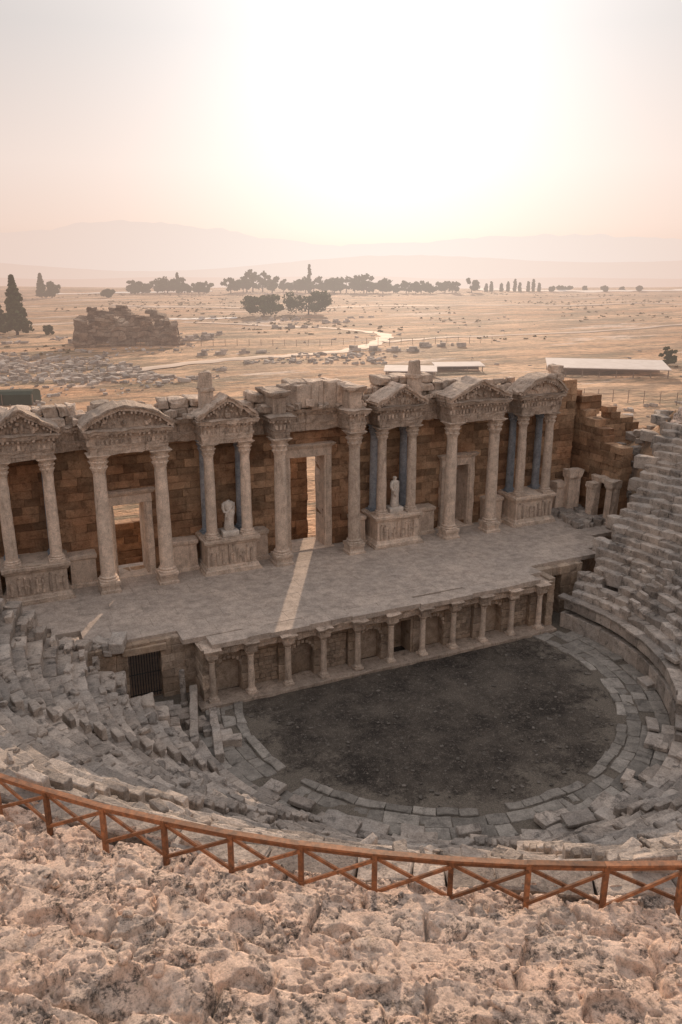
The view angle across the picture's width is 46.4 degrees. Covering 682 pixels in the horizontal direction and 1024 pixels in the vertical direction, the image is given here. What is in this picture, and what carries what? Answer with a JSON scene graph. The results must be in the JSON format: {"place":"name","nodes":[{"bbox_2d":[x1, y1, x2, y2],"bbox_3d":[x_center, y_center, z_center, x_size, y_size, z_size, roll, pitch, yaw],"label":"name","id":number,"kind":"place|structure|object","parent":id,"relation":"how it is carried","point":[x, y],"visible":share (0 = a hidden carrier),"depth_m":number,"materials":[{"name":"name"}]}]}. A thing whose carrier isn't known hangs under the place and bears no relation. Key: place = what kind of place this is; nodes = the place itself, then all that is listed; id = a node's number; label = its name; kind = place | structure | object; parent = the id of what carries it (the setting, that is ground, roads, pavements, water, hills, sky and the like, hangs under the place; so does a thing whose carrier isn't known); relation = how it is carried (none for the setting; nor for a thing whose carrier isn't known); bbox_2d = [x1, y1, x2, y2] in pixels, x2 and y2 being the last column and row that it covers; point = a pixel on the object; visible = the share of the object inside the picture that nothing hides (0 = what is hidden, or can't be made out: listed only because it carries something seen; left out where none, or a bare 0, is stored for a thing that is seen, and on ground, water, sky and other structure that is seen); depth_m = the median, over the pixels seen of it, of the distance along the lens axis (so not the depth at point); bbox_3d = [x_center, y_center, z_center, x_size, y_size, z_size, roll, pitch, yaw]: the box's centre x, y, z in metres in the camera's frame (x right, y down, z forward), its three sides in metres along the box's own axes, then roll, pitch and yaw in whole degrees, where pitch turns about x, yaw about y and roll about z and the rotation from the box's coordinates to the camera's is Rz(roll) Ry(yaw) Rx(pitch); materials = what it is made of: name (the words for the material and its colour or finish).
{"place":"outdoors","nodes":[
{"label":"outdoors","id":0,"kind":"place"},
{"bbox_2d":[58,291,211,293],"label":"travertine terrace","id":1,"kind":"structure","parent":0,"point":[115,292],"depth_m":623.47,"materials":[{"name":"white stone"}]},
{"bbox_2d":[169,317,236,319],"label":"thermal pool","id":2,"kind":"structure","parent":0,"point":[198,318],"depth_m":309.06,"materials":[{"name":"white liquid"}]},
{"bbox_2d":[106,322,393,372],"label":"dirt path","id":3,"kind":"structure","parent":0,"point":[382,338],"depth_m":184.55,"materials":[{"name":"beige soil"}]},
{"bbox_2d":[22,517,611,648],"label":"stage floor","id":4,"kind":"structure","parent":0,"point":[319,587],"depth_m":47.94,"materials":[{"name":"stone"}]},
{"bbox_2d":[0,486,555,606],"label":"podiums","id":5,"kind":"object","parent":4,"relation":"on","point":[81,565],"visible":0.77,"depth_m":50.49,"materials":[{"name":"stone"}]},
{"bbox_2d":[220,500,238,537],"bbox_3d":[-7.060,0.349,50.088,1.043,2.294,0.885,-8,19,-24],"label":"draped statue","id":6,"kind":"object","parent":5,"relation":"on","point":[229,529],"visible":1,"depth_m":49.92,"materials":[{"name":"stone"}]},
{"bbox_2d":[3,412,543,560],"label":"blue columns","id":7,"kind":"structure","parent":5,"relation":"on","point":[508,487],"depth_m":55.28,"materials":[{"name":"stone"}]},
{"bbox_2d":[386,476,403,512],"bbox_3d":[3.692,-1.259,54.938,1.047,2.506,0.898,-8,19,-24],"label":"draped statue","id":8,"kind":"object","parent":5,"relation":"on","point":[394,506],"visible":0.96,"depth_m":54.80,"materials":[{"name":"stone"}]},
{"bbox_2d":[98,522,500,594],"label":"pedestals","id":9,"kind":"object","parent":4,"relation":"on","point":[174,579],"visible":0.73,"depth_m":51.71,"materials":[{"name":"stone"}]},
{"bbox_2d":[0,412,560,585],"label":"marble columns","id":10,"kind":"structure","parent":9,"relation":"on","point":[98,468],"depth_m":50.11,"materials":[{"name":"stone"}]},
{"bbox_2d":[0,378,646,589],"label":"back wall","id":11,"kind":"structure","parent":4,"relation":"on","point":[582,438],"depth_m":53.79,"materials":[{"name":"stone"}]},
{"bbox_2d":[0,381,564,596],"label":"carved ornament","id":12,"kind":"object","parent":11,"relation":"attached to","point":[29,425],"visible":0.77,"depth_m":50.02,"materials":[{"name":"stone"}]},
{"bbox_2d":[0,373,568,462],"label":"entablature and pediments","id":13,"kind":"structure","parent":11,"relation":"on","point":[275,398],"depth_m":48.65,"materials":[{"name":"stone"}]},
{"bbox_2d":[0,359,563,433],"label":"attic blocks","id":14,"kind":"structure","parent":13,"relation":"on","point":[321,393],"depth_m":50.69,"materials":[{"name":"stone"}]},
{"bbox_2d":[108,440,479,578],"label":"door frames","id":15,"kind":"structure","parent":11,"relation":"attached to","point":[321,451],"depth_m":53.82,"materials":[{"name":"stone"}]},
{"bbox_2d":[39,389,646,563],"bbox_3d":[2.138,-2.226,55.794,54.900,12.483,9.800,-8,19,-24],"label":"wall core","id":16,"kind":"object","parent":11,"relation":"attached to","point":[605,414],"visible":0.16,"depth_m":61.35,"materials":[{"name":"stone"}]},
{"bbox_2d":[550,467,622,525],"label":"carved wing fragments","id":17,"kind":"object","parent":4,"relation":"on","point":[567,490],"visible":0.75,"depth_m":61.01,"materials":[{"name":"stone"}]},
{"bbox_2d":[0,276,681,697],"bbox_3d":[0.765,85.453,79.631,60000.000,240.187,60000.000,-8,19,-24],"label":"ground","id":18,"kind":"structure","parent":0,"point":[516,356],"depth_m":232.28,"materials":[{"name":"dry earth"},{"name":"sand"}]},
{"bbox_2d":[0,305,5,332],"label":"pine tree","id":19,"kind":"object","parent":18,"relation":"on","point":[2,322],"visible":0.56,"depth_m":240.85,"materials":[{"name":"green plant"}]},
{"bbox_2d":[0,274,33,334],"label":"pine tree","id":20,"kind":"object","parent":18,"relation":"on","point":[15,318],"visible":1,"depth_m":235.38,"materials":[{"name":"green plant"}]},
{"bbox_2d":[0,389,40,405],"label":"green tent","id":21,"kind":"object","parent":18,"relation":"on","point":[19,396],"visible":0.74,"depth_m":116.44,"materials":[{"name":"fabric"}]},
{"bbox_2d":[35,273,46,297],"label":"pine tree","id":22,"kind":"object","parent":18,"relation":"on","point":[40,282],"visible":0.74,"depth_m":510.68,"materials":[{"name":"green plant"}]},
{"bbox_2d":[42,325,54,334],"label":"oak tree","id":23,"kind":"object","parent":18,"relation":"on","point":[47,329],"visible":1,"depth_m":238.85,"materials":[{"name":"green plant"}]},
{"bbox_2d":[40,281,60,297],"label":"oak tree","id":24,"kind":"object","parent":18,"relation":"on","point":[52,290],"visible":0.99,"depth_m":503.99,"materials":[{"name":"green plant"}]},
{"bbox_2d":[100,288,115,297],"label":"oak tree","id":25,"kind":"object","parent":18,"relation":"on","point":[107,292],"visible":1,"depth_m":499.50,"materials":[{"name":"green plant"}]},
{"bbox_2d":[72,305,180,347],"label":"ruined bath building","id":26,"kind":"structure","parent":18,"relation":"on","point":[93,328],"depth_m":202.91,"materials":[{"name":"brown stone"}]},
{"bbox_2d":[240,294,283,315],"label":"oak tree","id":27,"kind":"object","parent":18,"relation":"on","point":[267,304],"visible":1,"depth_m":325.07,"materials":[{"name":"green plant"}]},
{"bbox_2d":[103,337,480,346],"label":"wire fence","id":28,"kind":"object","parent":18,"relation":"on","point":[251,339],"visible":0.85,"depth_m":204.37,"materials":[{"name":"metal"}]},
{"bbox_2d":[282,291,332,313],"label":"oak tree","id":29,"kind":"object","parent":18,"relation":"on","point":[321,299],"visible":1,"depth_m":337.77,"materials":[{"name":"green plant"}]},
{"bbox_2d":[47,529,611,671],"bbox_3d":[0.506,5.647,51.788,43.900,3.750,9.900,-8,19,-24],"label":"stage substructure","id":30,"kind":"object","parent":18,"relation":"on","point":[80,638],"visible":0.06,"depth_m":42.67,"materials":[{"name":"stone"}]},
{"bbox_2d":[0,292,679,367],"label":"scrub bushes","id":31,"kind":"object","parent":18,"relation":"on","point":[306,323],"visible":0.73,"depth_m":368.36,"materials":[{"name":"green plant"}]},
{"bbox_2d":[0,316,681,416],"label":"ruin rubble","id":32,"kind":"object","parent":18,"relation":"on","point":[20,370],"visible":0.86,"depth_m":164.04,"materials":[{"name":"grey stone"}]},
{"bbox_2d":[60,410,673,656],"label":"fallen stone blocks","id":33,"kind":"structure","parent":18,"relation":"on","point":[577,517],"depth_m":59.20,"materials":[{"name":"grey stone"}]},
{"bbox_2d":[126,264,642,293],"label":"distant trees","id":34,"kind":"object","parent":18,"relation":"on","point":[307,283],"visible":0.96,"depth_m":590.01,"materials":[{"name":"green plant"}]},
{"bbox_2d":[384,365,436,377],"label":"shelter shed","id":35,"kind":"structure","parent":18,"relation":"on","point":[431,369],"depth_m":148.54,"materials":[{"name":"white metal"}]},
{"bbox_2d":[431,361,484,371],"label":"shelter shed","id":36,"kind":"structure","parent":18,"relation":"on","point":[472,365],"depth_m":156.71,"materials":[{"name":"white metal"}]},
{"bbox_2d":[545,358,671,378],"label":"shelter shed","id":37,"kind":"structure","parent":18,"relation":"on","point":[599,365],"depth_m":150.48,"materials":[{"name":"white metal"}]},
{"bbox_2d":[584,389,681,405],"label":"wire fence","id":38,"kind":"object","parent":18,"relation":"on","point":[636,398],"visible":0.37,"depth_m":118.17,"materials":[{"name":"grey metal"}]},
{"bbox_2d":[658,346,677,364],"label":"oak tree","id":39,"kind":"object","parent":18,"relation":"on","point":[669,358],"visible":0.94,"depth_m":164.91,"materials":[{"name":"green plant"}]},
{"bbox_2d":[0,220,681,270],"bbox_3d":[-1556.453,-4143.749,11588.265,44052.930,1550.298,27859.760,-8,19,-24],"label":"mountain range","id":40,"kind":"structure","parent":0,"point":[119,245],"depth_m":23494.31,"materials":[{"name":"pink"}]},
{"bbox_2d":[0,255,681,278],"bbox_3d":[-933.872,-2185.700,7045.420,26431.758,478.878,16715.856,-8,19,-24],"label":"foothills","id":41,"kind":"structure","parent":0,"point":[437,267],"depth_m":14343.06,"materials":[{"name":"pink"}]},
{"bbox_2d":[0,0,681,245],"label":"sky","id":42,"kind":"structure","parent":0,"point":[320,122],"materials":[{"name":"white"}]},
{"bbox_2d":[0,798,681,1023],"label":"rocky ground","id":43,"kind":"structure","parent":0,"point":[403,961],"depth_m":11.41,"materials":[{"name":"beige stone"}]},
{"bbox_2d":[0,773,681,915],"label":"wooden fence","id":44,"kind":"object","parent":43,"relation":"on","point":[527,867],"visible":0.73,"depth_m":13.88,"materials":[{"name":"brown wood"}]},
{"bbox_2d":[114,303,681,308],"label":"dirt path","id":45,"kind":"structure","parent":0,"point":[420,305],"depth_m":408.05,"materials":[{"name":"beige soil"}]},
{"bbox_2d":[153,610,671,838],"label":"orchestra floor","id":46,"kind":"structure","parent":0,"point":[463,720],"depth_m":39.67,"materials":[{"name":"grey stone"}]},
{"bbox_2d":[155,669,241,762],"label":"passage kerb stones","id":47,"kind":"object","parent":46,"relation":"on","point":[194,722],"visible":0.91,"depth_m":39.13,"materials":[{"name":"grey stone"}]},
{"bbox_2d":[87,551,595,701],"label":"side walls","id":48,"kind":"structure","parent":46,"relation":"on","point":[175,654],"depth_m":42.43,"materials":[{"name":"stone"}]},
{"bbox_2d":[128,652,161,697],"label":"iron gate","id":49,"kind":"structure","parent":48,"relation":"attached to","point":[142,673],"depth_m":42.27,"materials":[{"name":"black metal"}]},
{"bbox_2d":[194,576,556,711],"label":"proscenium entablature","id":50,"kind":"structure","parent":46,"relation":"on","point":[275,687],"depth_m":45.06,"materials":[{"name":"grey stone"}]},
{"bbox_2d":[215,592,536,694],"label":"niche wall","id":51,"kind":"structure","parent":46,"relation":"on","point":[269,661],"depth_m":46.06,"materials":[{"name":"stone"}]},
{"bbox_2d":[206,592,546,703],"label":"proscenium columns","id":52,"kind":"structure","parent":46,"relation":"on","point":[355,666],"depth_m":45.32,"materials":[{"name":"grey stone"}]},
{"bbox_2d":[246,644,612,806],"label":"orchestra pebbles","id":53,"kind":"object","parent":46,"relation":"on","point":[513,787],"visible":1,"depth_m":38.63,"materials":[{"name":"stone"}]},
{"bbox_2d":[183,593,681,842],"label":"podium wall","id":54,"kind":"structure","parent":46,"relation":"on","point":[644,654],"depth_m":43.91,"materials":[{"name":"stone"}]},
{"bbox_2d":[582,585,633,645],"bbox_3d":[7.731,7.322,35.244,54.000,10.990,38.836,-8,19,-24],"label":"seating substructure","id":55,"kind":"object","parent":46,"relation":"on","point":[612,588],"visible":0.02,"depth_m":51.78,"materials":[{"name":"stone"}]},
{"bbox_2d":[0,421,681,902],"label":"stone seating","id":56,"kind":"object","parent":55,"relation":"on","point":[72,723],"visible":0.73,"depth_m":29.19,"materials":[{"name":"grey stone"}]},
{"bbox_2d":[670,407,681,423],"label":"stone seating","id":57,"kind":"object","parent":56,"relation":"on","point":[677,417],"visible":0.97,"depth_m":58.04,"materials":[{"name":"grey stone"}]},
{"bbox_2d":[199,631,669,839],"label":"orchestra paving","id":58,"kind":"structure","parent":0,"point":[242,769],"depth_m":36.58,"materials":[{"name":"stone"}]},
{"bbox_2d":[250,643,681,841],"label":"loose paving slabs","id":59,"kind":"structure","parent":58,"relation":"on","point":[601,804],"depth_m":33.38,"materials":[{"name":"stone"}]},
{"bbox_2d":[383,324,681,342],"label":"dirt path","id":60,"kind":"structure","parent":0,"point":[532,333],"depth_m":240.13,"materials":[{"name":"beige soil"}]},
{"bbox_2d":[478,288,681,291],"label":"travertine terrace","id":61,"kind":"structure","parent":0,"point":[588,290],"depth_m":669.73,"materials":[{"name":"white stone"}]}
]}

